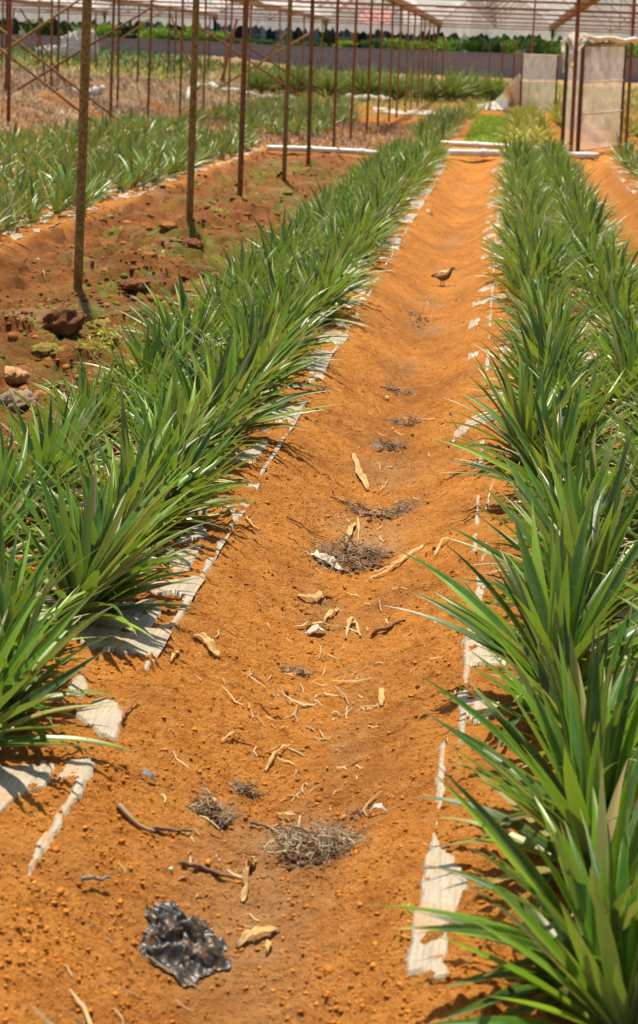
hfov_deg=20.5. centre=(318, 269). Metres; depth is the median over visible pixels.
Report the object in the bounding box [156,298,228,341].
pineapple plant
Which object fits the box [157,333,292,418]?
pineapple plant
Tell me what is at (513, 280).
pineapple plant
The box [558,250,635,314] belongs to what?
pineapple plant
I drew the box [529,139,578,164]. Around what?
pineapple plant
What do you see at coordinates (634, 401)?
pineapple plant
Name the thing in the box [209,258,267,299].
pineapple plant
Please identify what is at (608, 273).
pineapple plant
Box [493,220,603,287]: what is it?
pineapple plant
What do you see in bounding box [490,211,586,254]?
pineapple plant
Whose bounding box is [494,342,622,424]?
pineapple plant
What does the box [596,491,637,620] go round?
pineapple plant
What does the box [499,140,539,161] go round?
pineapple plant
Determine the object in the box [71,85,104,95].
film lump
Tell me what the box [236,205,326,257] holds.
pineapple plant
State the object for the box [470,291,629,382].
pineapple plant
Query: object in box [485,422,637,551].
pineapple plant
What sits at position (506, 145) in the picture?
pineapple plant
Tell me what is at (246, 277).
pineapple plant
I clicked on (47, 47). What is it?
plastic heap
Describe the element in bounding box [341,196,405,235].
pineapple plant
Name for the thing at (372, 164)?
pineapple plant
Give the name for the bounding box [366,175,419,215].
pineapple plant
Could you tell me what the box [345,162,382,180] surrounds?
pineapple plant
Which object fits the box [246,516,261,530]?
stick
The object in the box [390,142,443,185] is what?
pineapple plant
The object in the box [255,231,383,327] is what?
pineapple plant
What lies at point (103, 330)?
weed
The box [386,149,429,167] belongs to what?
pineapple plant
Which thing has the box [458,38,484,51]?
shrub
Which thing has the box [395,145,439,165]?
pineapple plant
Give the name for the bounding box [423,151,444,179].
pineapple plant
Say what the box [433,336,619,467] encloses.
pineapple plant
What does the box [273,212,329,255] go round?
pineapple plant
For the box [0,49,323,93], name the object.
yellow grass
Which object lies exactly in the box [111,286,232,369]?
pineapple plant
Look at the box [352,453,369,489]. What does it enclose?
dry husk
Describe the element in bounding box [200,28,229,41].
shrub
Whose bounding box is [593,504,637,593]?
pineapple plant
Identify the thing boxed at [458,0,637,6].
roof truss
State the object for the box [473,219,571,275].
pineapple plant
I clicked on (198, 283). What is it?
weed
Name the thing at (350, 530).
dry husk
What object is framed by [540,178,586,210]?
pineapple plant
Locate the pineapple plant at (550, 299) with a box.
[481,278,609,343]
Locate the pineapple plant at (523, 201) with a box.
[489,185,552,221]
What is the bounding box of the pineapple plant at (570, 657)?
[445,598,637,767]
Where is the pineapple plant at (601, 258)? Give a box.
[573,244,637,288]
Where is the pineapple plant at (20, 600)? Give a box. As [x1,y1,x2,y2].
[0,513,111,673]
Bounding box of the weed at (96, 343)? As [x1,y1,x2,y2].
[74,332,116,353]
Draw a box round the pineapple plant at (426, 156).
[400,143,448,175]
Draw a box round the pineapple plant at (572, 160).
[546,148,592,170]
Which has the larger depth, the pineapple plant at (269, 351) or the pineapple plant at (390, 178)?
the pineapple plant at (390, 178)
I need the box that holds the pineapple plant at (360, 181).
[336,163,387,192]
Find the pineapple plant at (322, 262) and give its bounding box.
[284,252,351,280]
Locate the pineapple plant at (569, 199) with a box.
[548,189,598,225]
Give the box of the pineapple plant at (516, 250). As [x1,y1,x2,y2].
[471,221,583,278]
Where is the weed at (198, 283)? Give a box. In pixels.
[186,273,218,289]
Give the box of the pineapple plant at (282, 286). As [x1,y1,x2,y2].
[214,249,339,334]
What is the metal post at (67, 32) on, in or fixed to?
on the ground at (450, 340)
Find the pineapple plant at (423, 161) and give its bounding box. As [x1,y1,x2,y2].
[394,149,440,183]
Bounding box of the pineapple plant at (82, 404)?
[1,358,149,458]
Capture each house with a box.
[139,0,178,39]
[170,0,202,40]
[201,0,325,45]
[338,0,364,47]
[357,10,391,48]
[384,8,422,49]
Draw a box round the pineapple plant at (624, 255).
[561,232,637,290]
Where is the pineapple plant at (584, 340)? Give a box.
[490,314,600,368]
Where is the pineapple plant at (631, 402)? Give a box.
[619,356,637,427]
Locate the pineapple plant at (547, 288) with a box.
[480,265,601,328]
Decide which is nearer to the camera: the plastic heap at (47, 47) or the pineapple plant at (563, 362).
the pineapple plant at (563, 362)
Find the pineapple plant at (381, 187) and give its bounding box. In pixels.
[347,171,410,206]
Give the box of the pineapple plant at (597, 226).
[550,209,637,260]
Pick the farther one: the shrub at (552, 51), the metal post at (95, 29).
the shrub at (552, 51)
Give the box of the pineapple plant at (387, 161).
[369,153,399,169]
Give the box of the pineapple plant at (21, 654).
[0,576,137,754]
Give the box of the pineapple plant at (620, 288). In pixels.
[548,259,637,331]
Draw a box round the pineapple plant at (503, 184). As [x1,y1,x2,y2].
[473,169,543,205]
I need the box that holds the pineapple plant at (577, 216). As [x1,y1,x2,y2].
[553,200,607,234]
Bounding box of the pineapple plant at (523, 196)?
[510,185,556,219]
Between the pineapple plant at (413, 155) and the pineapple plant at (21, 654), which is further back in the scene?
the pineapple plant at (413, 155)
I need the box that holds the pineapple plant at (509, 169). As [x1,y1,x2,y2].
[487,153,547,184]
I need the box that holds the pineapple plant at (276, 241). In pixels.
[234,226,316,273]
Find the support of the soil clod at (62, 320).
on the ground at (450, 340)
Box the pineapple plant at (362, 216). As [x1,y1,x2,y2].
[310,194,407,262]
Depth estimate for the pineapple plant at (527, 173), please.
20.14 m
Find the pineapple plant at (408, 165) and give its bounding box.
[377,159,433,190]
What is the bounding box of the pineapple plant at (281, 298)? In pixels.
[227,284,323,338]
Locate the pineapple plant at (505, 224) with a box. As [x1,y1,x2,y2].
[475,203,556,255]
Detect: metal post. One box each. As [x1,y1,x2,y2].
[1,1,3,70]
[5,0,7,89]
[6,0,11,120]
[37,7,39,65]
[50,0,52,86]
[57,0,59,75]
[66,0,68,64]
[73,0,91,289]
[95,0,96,64]
[109,0,114,119]
[116,0,119,100]
[137,6,139,80]
[147,0,152,115]
[167,0,170,76]
[174,0,177,78]
[179,0,183,114]
[186,0,199,218]
[202,0,206,109]
[208,0,210,65]
[223,0,226,87]
[228,1,233,104]
[237,0,248,197]
[247,6,252,102]
[278,11,280,94]
[282,0,292,180]
[301,16,304,94]
[306,0,314,164]
[321,20,322,69]
[332,0,338,147]
[349,0,357,140]
[365,0,372,134]
[377,0,383,124]
[388,2,394,121]
[395,6,402,117]
[404,11,409,112]
[410,13,416,110]
[417,16,422,106]
[421,18,425,102]
[427,20,430,80]
[431,22,434,81]
[435,24,438,84]
[441,33,444,81]
[501,42,503,79]
[512,41,515,81]
[531,0,535,53]
[547,38,549,54]
[569,0,580,151]
[625,0,635,142]
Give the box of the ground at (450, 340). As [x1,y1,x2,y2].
[0,54,637,1023]
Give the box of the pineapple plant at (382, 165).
[364,159,396,174]
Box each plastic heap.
[34,45,56,54]
[54,28,98,58]
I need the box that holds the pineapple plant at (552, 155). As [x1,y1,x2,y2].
[539,149,573,165]
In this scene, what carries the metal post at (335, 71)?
on the ground at (450, 340)
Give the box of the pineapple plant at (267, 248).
[237,232,293,276]
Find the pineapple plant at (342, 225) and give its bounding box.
[308,208,395,250]
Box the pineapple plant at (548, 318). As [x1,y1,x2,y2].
[498,290,625,357]
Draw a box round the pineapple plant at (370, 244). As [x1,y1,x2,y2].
[319,215,397,269]
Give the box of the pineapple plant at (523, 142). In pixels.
[491,131,539,161]
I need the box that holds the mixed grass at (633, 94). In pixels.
[255,79,637,115]
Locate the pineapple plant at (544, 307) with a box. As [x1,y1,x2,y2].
[498,286,602,353]
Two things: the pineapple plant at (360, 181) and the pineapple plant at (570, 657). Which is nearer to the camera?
the pineapple plant at (570, 657)
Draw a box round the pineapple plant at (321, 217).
[305,205,342,243]
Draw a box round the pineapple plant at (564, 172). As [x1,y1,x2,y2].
[535,154,586,183]
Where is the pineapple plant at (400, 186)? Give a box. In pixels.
[363,172,420,207]
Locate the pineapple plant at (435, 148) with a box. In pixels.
[412,134,450,165]
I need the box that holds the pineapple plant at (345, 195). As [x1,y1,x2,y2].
[306,187,360,212]
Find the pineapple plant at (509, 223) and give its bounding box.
[483,205,573,255]
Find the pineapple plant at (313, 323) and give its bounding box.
[217,265,350,353]
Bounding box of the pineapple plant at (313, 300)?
[276,276,340,319]
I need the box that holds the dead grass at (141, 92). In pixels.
[0,62,270,117]
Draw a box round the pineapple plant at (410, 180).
[384,165,433,197]
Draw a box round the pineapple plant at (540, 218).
[492,207,572,243]
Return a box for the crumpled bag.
[140,900,230,986]
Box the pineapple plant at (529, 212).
[488,198,570,249]
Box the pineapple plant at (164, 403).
[83,376,254,489]
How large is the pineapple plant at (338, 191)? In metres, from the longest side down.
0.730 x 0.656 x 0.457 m
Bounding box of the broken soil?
[0,151,348,453]
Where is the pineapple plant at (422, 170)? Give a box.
[393,155,439,186]
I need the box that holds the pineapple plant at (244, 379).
[128,317,338,453]
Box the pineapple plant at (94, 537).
[5,458,207,608]
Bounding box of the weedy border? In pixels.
[41,114,196,146]
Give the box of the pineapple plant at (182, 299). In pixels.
[114,266,269,361]
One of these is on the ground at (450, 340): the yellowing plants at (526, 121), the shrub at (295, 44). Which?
the yellowing plants at (526, 121)
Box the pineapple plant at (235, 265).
[192,235,285,295]
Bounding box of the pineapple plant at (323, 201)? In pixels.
[292,187,341,214]
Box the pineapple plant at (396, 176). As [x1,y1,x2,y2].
[360,158,421,199]
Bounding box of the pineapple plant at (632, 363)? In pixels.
[566,314,637,412]
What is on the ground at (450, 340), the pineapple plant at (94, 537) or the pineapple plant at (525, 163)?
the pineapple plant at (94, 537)
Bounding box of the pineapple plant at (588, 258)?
[558,220,637,278]
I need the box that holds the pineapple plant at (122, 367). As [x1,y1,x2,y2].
[87,345,190,413]
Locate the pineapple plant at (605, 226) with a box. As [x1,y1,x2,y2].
[552,202,629,242]
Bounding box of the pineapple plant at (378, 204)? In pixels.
[335,179,418,243]
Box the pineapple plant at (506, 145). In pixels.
[488,135,529,160]
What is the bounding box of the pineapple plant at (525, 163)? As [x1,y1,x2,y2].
[497,151,547,175]
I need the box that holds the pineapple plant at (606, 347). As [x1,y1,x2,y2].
[575,302,637,393]
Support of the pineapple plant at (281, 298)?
on the ground at (450, 340)
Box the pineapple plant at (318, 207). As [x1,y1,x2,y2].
[289,189,359,229]
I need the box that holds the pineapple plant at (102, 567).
[0,448,207,639]
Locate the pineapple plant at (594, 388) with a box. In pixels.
[518,338,637,453]
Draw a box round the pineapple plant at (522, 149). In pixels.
[498,140,538,162]
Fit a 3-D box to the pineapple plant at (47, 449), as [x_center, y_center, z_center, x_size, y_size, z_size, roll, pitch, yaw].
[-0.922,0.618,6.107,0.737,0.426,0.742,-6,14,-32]
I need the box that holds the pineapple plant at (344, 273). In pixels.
[290,236,393,299]
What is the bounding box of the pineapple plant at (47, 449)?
[0,388,135,518]
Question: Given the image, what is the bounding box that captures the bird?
[431,266,455,285]
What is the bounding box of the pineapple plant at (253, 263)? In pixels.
[204,234,301,288]
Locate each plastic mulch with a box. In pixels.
[0,148,263,244]
[0,159,446,875]
[405,161,637,982]
[605,158,637,196]
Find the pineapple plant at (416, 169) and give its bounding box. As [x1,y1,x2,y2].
[385,156,441,191]
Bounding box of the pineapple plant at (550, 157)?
[535,148,574,164]
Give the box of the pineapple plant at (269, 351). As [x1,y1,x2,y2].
[176,294,340,405]
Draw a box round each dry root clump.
[185,770,251,829]
[226,768,271,798]
[247,804,380,874]
[274,661,323,678]
[287,529,397,576]
[331,492,423,522]
[365,432,407,451]
[373,381,419,395]
[383,411,425,427]
[403,307,440,328]
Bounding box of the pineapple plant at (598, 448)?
[482,404,623,500]
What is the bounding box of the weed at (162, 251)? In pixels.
[137,240,166,253]
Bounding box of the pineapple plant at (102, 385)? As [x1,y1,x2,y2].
[31,347,150,442]
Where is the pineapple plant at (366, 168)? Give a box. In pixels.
[330,155,394,182]
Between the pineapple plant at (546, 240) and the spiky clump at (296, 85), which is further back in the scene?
the spiky clump at (296, 85)
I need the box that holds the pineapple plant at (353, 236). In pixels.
[301,203,386,272]
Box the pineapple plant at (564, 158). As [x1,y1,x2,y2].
[535,147,586,170]
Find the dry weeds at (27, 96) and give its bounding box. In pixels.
[0,82,165,133]
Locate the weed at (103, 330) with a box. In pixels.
[80,321,136,347]
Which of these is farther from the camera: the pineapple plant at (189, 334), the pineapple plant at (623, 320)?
the pineapple plant at (623, 320)
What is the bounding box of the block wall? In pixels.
[0,34,637,82]
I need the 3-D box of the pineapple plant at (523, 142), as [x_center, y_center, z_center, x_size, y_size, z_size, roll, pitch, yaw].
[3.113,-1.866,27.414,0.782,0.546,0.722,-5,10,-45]
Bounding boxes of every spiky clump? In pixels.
[230,59,284,93]
[259,64,291,90]
[267,56,326,94]
[300,58,327,91]
[306,63,360,97]
[320,65,364,95]
[339,61,389,94]
[360,64,403,95]
[371,66,421,99]
[392,64,438,97]
[407,72,450,100]
[420,64,482,100]
[441,64,495,100]
[465,70,505,100]
[479,71,512,100]
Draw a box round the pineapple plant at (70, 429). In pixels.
[0,387,132,479]
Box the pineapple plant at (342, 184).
[317,172,360,196]
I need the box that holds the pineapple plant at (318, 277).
[263,246,370,326]
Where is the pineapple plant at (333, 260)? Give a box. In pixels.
[271,234,381,308]
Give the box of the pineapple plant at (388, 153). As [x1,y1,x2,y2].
[371,141,409,168]
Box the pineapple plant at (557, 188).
[541,173,611,214]
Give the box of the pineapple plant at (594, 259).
[561,225,634,275]
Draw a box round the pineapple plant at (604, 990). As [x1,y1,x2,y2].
[434,807,637,1023]
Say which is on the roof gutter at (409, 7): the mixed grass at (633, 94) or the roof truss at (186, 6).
the roof truss at (186, 6)
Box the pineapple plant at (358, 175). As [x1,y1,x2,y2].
[328,165,377,188]
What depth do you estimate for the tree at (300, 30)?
164.33 m
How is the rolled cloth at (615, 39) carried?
attached to the netting door at (602, 91)
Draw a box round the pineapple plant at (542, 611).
[383,482,637,750]
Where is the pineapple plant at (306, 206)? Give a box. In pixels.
[273,193,339,224]
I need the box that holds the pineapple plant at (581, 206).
[546,188,624,241]
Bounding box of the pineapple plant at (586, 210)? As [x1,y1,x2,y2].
[554,193,624,227]
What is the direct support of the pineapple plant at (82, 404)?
on the ground at (450, 340)
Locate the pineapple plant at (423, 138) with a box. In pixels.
[407,129,446,150]
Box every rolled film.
[185,81,294,101]
[344,93,391,101]
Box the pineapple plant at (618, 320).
[570,296,637,397]
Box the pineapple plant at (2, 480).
[0,441,68,556]
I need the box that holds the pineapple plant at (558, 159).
[543,148,583,169]
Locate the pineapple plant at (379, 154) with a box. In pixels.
[353,143,398,165]
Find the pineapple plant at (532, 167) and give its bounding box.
[510,160,550,185]
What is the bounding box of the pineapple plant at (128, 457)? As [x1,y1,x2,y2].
[32,386,239,542]
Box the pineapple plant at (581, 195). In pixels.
[544,182,628,218]
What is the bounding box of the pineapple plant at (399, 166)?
[382,158,421,172]
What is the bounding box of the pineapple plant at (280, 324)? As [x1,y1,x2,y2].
[195,283,346,370]
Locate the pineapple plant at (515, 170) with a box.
[489,161,544,191]
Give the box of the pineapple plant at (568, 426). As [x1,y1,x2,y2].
[433,367,637,501]
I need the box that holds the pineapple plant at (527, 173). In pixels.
[492,159,553,196]
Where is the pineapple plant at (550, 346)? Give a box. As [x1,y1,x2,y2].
[462,317,613,424]
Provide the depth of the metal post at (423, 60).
58.33 m
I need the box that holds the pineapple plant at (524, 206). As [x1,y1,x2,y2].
[489,190,560,223]
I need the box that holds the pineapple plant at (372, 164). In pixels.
[361,158,386,170]
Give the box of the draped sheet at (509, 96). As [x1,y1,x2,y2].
[478,74,520,109]
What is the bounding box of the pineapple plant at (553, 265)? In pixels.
[486,231,595,301]
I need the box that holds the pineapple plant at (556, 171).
[534,155,592,189]
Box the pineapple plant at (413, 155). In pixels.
[395,146,435,169]
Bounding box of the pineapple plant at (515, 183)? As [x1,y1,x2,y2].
[486,165,552,203]
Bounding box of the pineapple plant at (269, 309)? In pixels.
[190,267,354,362]
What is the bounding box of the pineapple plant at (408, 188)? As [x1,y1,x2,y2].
[387,174,421,205]
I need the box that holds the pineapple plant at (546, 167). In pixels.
[534,155,565,183]
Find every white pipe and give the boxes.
[266,145,375,155]
[434,140,539,147]
[446,149,598,158]
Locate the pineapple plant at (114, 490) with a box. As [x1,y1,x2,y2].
[1,423,210,572]
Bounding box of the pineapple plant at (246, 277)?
[184,254,300,309]
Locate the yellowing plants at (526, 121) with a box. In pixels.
[452,98,637,144]
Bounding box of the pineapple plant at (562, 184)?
[550,174,571,200]
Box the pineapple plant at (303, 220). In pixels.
[268,206,332,246]
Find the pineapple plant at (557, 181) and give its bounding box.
[548,172,589,192]
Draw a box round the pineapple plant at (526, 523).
[472,454,635,577]
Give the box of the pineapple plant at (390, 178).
[359,166,414,210]
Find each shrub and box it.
[91,20,120,37]
[133,26,179,39]
[173,21,210,40]
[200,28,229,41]
[229,38,254,43]
[252,38,276,44]
[280,40,301,45]
[301,41,329,46]
[331,39,356,47]
[357,38,387,48]
[383,38,411,49]
[408,39,437,49]
[434,37,465,51]
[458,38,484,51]
[472,35,511,52]
[493,37,519,53]
[515,37,555,53]
[538,36,560,54]
[552,39,590,54]
[585,40,621,44]
[612,42,637,57]
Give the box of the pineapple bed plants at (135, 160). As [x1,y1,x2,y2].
[0,90,637,233]
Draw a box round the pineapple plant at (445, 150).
[427,136,456,158]
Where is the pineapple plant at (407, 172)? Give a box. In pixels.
[375,155,434,194]
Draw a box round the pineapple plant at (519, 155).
[493,143,543,173]
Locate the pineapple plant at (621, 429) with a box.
[603,383,637,472]
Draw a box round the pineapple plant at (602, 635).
[478,523,637,663]
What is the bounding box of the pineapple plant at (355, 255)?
[316,231,378,271]
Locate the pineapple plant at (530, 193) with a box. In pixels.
[500,178,564,217]
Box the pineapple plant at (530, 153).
[498,144,543,169]
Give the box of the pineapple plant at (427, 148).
[415,139,449,166]
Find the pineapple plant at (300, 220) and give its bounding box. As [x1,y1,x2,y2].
[262,204,341,240]
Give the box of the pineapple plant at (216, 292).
[160,262,263,318]
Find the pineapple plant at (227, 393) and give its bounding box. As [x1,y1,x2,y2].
[106,338,290,454]
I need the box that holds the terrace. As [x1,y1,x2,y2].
[19,34,634,57]
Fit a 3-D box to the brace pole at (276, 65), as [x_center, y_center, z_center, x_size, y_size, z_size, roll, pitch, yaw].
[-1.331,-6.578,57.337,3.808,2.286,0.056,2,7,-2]
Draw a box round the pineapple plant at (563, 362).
[496,336,614,386]
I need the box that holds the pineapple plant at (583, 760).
[413,625,637,916]
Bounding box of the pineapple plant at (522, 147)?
[501,140,538,164]
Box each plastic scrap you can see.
[139,768,155,781]
[305,624,325,633]
[311,550,341,569]
[350,809,362,817]
[368,803,386,814]
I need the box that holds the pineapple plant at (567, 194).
[550,180,599,218]
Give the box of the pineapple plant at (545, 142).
[530,132,566,158]
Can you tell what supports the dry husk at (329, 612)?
on the ground at (450, 340)
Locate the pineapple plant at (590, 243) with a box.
[564,234,624,264]
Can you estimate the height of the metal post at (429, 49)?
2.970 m
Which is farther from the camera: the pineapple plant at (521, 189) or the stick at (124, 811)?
the pineapple plant at (521, 189)
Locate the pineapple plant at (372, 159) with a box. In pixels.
[352,150,392,176]
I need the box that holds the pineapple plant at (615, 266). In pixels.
[550,237,637,300]
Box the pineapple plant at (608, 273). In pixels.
[574,247,637,311]
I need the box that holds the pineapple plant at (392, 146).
[375,139,408,153]
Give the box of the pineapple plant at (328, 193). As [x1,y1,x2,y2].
[285,175,359,218]
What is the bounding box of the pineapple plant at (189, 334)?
[111,302,230,389]
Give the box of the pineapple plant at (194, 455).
[104,408,269,523]
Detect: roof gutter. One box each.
[0,0,107,12]
[93,0,217,16]
[226,0,329,21]
[385,0,442,24]
[549,0,599,28]
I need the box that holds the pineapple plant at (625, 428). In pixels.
[572,384,637,492]
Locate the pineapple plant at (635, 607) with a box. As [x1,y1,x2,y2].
[587,587,637,661]
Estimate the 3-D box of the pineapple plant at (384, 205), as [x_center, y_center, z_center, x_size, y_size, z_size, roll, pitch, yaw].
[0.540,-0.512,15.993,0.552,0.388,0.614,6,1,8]
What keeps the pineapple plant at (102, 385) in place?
on the ground at (450, 340)
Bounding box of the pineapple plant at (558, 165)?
[544,153,581,184]
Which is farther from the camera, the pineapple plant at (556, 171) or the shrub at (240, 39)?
the shrub at (240, 39)
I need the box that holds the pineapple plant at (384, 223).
[342,200,407,238]
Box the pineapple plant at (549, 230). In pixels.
[505,211,581,261]
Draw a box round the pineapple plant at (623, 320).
[586,295,637,342]
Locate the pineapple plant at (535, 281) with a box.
[502,270,588,321]
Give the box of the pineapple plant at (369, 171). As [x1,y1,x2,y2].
[349,165,385,178]
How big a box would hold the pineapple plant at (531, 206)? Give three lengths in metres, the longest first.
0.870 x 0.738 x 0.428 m
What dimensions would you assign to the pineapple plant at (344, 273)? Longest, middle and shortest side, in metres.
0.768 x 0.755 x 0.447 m
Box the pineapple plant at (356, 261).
[304,233,390,290]
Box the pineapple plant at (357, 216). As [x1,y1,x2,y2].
[311,191,405,247]
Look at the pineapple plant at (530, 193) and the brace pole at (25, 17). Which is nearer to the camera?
the pineapple plant at (530, 193)
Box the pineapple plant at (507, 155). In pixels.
[495,138,537,167]
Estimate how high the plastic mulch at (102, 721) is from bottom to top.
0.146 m
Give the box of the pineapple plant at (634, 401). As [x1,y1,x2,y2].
[587,371,637,441]
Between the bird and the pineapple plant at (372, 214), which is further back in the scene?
the pineapple plant at (372, 214)
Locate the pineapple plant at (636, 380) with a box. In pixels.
[600,323,637,407]
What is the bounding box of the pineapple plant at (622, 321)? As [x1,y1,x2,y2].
[584,305,637,368]
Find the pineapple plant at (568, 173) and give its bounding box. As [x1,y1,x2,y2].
[537,158,601,198]
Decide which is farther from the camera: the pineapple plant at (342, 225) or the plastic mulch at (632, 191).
the plastic mulch at (632, 191)
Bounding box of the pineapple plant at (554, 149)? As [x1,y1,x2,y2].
[536,140,576,160]
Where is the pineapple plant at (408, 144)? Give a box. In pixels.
[386,136,423,152]
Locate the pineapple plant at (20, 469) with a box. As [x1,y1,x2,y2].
[0,418,102,538]
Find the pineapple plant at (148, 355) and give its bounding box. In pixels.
[60,326,207,437]
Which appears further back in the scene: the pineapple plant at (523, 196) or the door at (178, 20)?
the door at (178, 20)
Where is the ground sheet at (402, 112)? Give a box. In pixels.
[372,107,435,114]
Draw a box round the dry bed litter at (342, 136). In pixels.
[122,114,416,149]
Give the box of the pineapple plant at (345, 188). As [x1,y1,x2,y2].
[326,172,368,193]
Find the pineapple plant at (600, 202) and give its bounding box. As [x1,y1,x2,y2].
[552,179,615,213]
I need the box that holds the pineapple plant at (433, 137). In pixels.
[409,124,457,161]
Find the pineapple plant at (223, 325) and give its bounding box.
[191,291,246,344]
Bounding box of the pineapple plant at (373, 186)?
[346,171,417,220]
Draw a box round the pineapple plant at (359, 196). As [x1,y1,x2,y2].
[337,177,405,216]
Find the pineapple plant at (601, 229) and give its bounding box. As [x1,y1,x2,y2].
[569,217,628,257]
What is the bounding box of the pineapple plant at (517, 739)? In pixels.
[417,624,637,882]
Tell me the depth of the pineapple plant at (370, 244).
13.34 m
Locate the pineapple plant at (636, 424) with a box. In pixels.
[596,396,637,508]
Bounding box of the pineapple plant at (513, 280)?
[471,236,574,308]
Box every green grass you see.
[0,44,381,82]
[462,114,511,143]
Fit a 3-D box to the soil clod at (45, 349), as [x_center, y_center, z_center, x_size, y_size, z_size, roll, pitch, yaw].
[-1.478,0.454,9.602,0.242,0.117,0.232,-1,8,-22]
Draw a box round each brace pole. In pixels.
[0,0,79,55]
[0,27,116,118]
[0,47,94,121]
[4,7,14,91]
[11,6,151,93]
[20,9,67,86]
[37,18,45,82]
[110,7,167,45]
[170,15,190,68]
[199,26,300,95]
[217,27,318,88]
[220,19,237,81]
[221,29,330,99]
[259,31,286,66]
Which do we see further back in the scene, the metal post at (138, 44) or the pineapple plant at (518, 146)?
the metal post at (138, 44)
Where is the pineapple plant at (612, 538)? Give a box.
[444,421,637,636]
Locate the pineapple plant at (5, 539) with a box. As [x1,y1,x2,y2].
[3,515,43,570]
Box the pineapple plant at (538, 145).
[531,135,577,157]
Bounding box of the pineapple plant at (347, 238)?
[286,216,384,276]
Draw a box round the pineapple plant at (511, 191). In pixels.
[481,173,559,217]
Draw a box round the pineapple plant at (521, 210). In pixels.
[490,196,567,234]
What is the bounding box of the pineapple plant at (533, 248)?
[480,220,589,301]
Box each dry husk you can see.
[170,650,178,661]
[193,632,220,657]
[220,731,246,740]
[236,925,279,946]
[240,858,255,900]
[264,743,290,769]
[265,939,271,954]
[276,811,297,816]
[297,591,333,598]
[299,621,342,626]
[323,608,338,623]
[345,523,355,541]
[345,617,361,638]
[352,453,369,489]
[357,516,359,540]
[368,544,424,579]
[378,688,384,705]
[434,537,450,556]
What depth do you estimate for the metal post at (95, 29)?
69.44 m
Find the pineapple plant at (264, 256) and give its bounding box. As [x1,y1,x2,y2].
[236,229,308,288]
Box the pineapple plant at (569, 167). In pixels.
[542,152,592,184]
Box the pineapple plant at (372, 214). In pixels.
[334,192,405,252]
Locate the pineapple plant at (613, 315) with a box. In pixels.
[585,287,637,341]
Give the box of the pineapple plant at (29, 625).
[0,559,117,750]
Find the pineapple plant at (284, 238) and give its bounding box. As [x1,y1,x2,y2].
[249,212,338,278]
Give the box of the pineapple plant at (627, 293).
[570,270,637,342]
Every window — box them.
[144,17,160,29]
[217,19,232,32]
[248,20,261,35]
[276,21,292,36]
[338,23,351,38]
[367,25,382,39]
[386,26,393,39]
[403,26,412,41]
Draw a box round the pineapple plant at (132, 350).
[77,308,227,385]
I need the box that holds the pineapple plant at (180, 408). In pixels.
[101,361,263,468]
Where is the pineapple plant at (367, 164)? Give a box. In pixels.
[342,157,391,177]
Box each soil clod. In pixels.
[0,388,38,410]
[4,366,29,384]
[31,342,64,358]
[41,304,86,337]
[86,318,113,329]
[117,279,150,291]
[158,222,178,230]
[182,238,203,249]
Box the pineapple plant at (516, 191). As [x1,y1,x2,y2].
[492,178,555,210]
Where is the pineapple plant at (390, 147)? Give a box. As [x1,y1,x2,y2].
[379,140,402,154]
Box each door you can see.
[176,19,185,40]
[210,21,218,41]
[233,22,242,39]
[266,23,274,40]
[293,24,297,39]
[358,26,369,47]
[519,52,558,109]
[560,42,581,151]
[577,43,626,151]
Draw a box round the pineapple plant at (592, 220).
[535,194,636,246]
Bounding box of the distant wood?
[0,0,637,57]
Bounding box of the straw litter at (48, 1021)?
[0,155,473,1023]
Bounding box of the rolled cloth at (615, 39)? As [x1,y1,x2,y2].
[581,33,637,43]
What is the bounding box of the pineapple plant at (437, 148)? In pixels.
[406,134,453,161]
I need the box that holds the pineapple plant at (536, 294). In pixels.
[500,273,586,326]
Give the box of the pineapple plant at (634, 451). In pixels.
[587,414,637,557]
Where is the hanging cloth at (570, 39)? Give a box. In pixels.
[561,31,588,72]
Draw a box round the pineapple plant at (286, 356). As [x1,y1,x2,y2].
[197,321,313,398]
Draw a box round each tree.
[12,0,47,34]
[31,0,64,35]
[60,0,126,36]
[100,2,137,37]
[297,0,310,44]
[304,0,369,46]
[374,0,420,48]
[419,0,455,50]
[446,0,523,51]
[467,1,514,52]
[509,0,573,53]
[560,0,618,33]
[609,0,637,57]
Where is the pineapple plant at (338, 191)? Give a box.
[326,179,365,202]
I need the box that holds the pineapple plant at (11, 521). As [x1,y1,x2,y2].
[0,471,76,583]
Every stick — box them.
[81,875,110,881]
[116,803,154,832]
[121,696,138,719]
[149,825,191,831]
[181,859,235,879]
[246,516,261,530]
[250,821,284,829]
[286,516,323,536]
[330,496,360,504]
[371,619,402,636]
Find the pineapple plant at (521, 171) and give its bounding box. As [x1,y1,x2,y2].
[489,162,553,198]
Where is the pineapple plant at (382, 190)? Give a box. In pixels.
[341,171,417,219]
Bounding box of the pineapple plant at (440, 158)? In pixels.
[431,149,447,168]
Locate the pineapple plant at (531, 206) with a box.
[491,189,558,239]
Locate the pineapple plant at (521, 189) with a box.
[490,169,556,210]
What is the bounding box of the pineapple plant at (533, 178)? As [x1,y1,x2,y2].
[493,167,554,198]
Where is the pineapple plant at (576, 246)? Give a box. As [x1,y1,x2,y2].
[565,222,636,274]
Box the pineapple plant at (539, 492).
[493,432,637,544]
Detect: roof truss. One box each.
[0,0,637,22]
[0,0,637,27]
[0,0,637,30]
[0,0,637,33]
[96,0,637,18]
[249,0,637,13]
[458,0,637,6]
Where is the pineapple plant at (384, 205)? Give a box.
[361,196,404,227]
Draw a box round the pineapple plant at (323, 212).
[296,198,338,228]
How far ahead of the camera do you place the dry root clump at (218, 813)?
4.00 m
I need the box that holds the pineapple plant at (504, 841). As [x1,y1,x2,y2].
[368,751,637,1023]

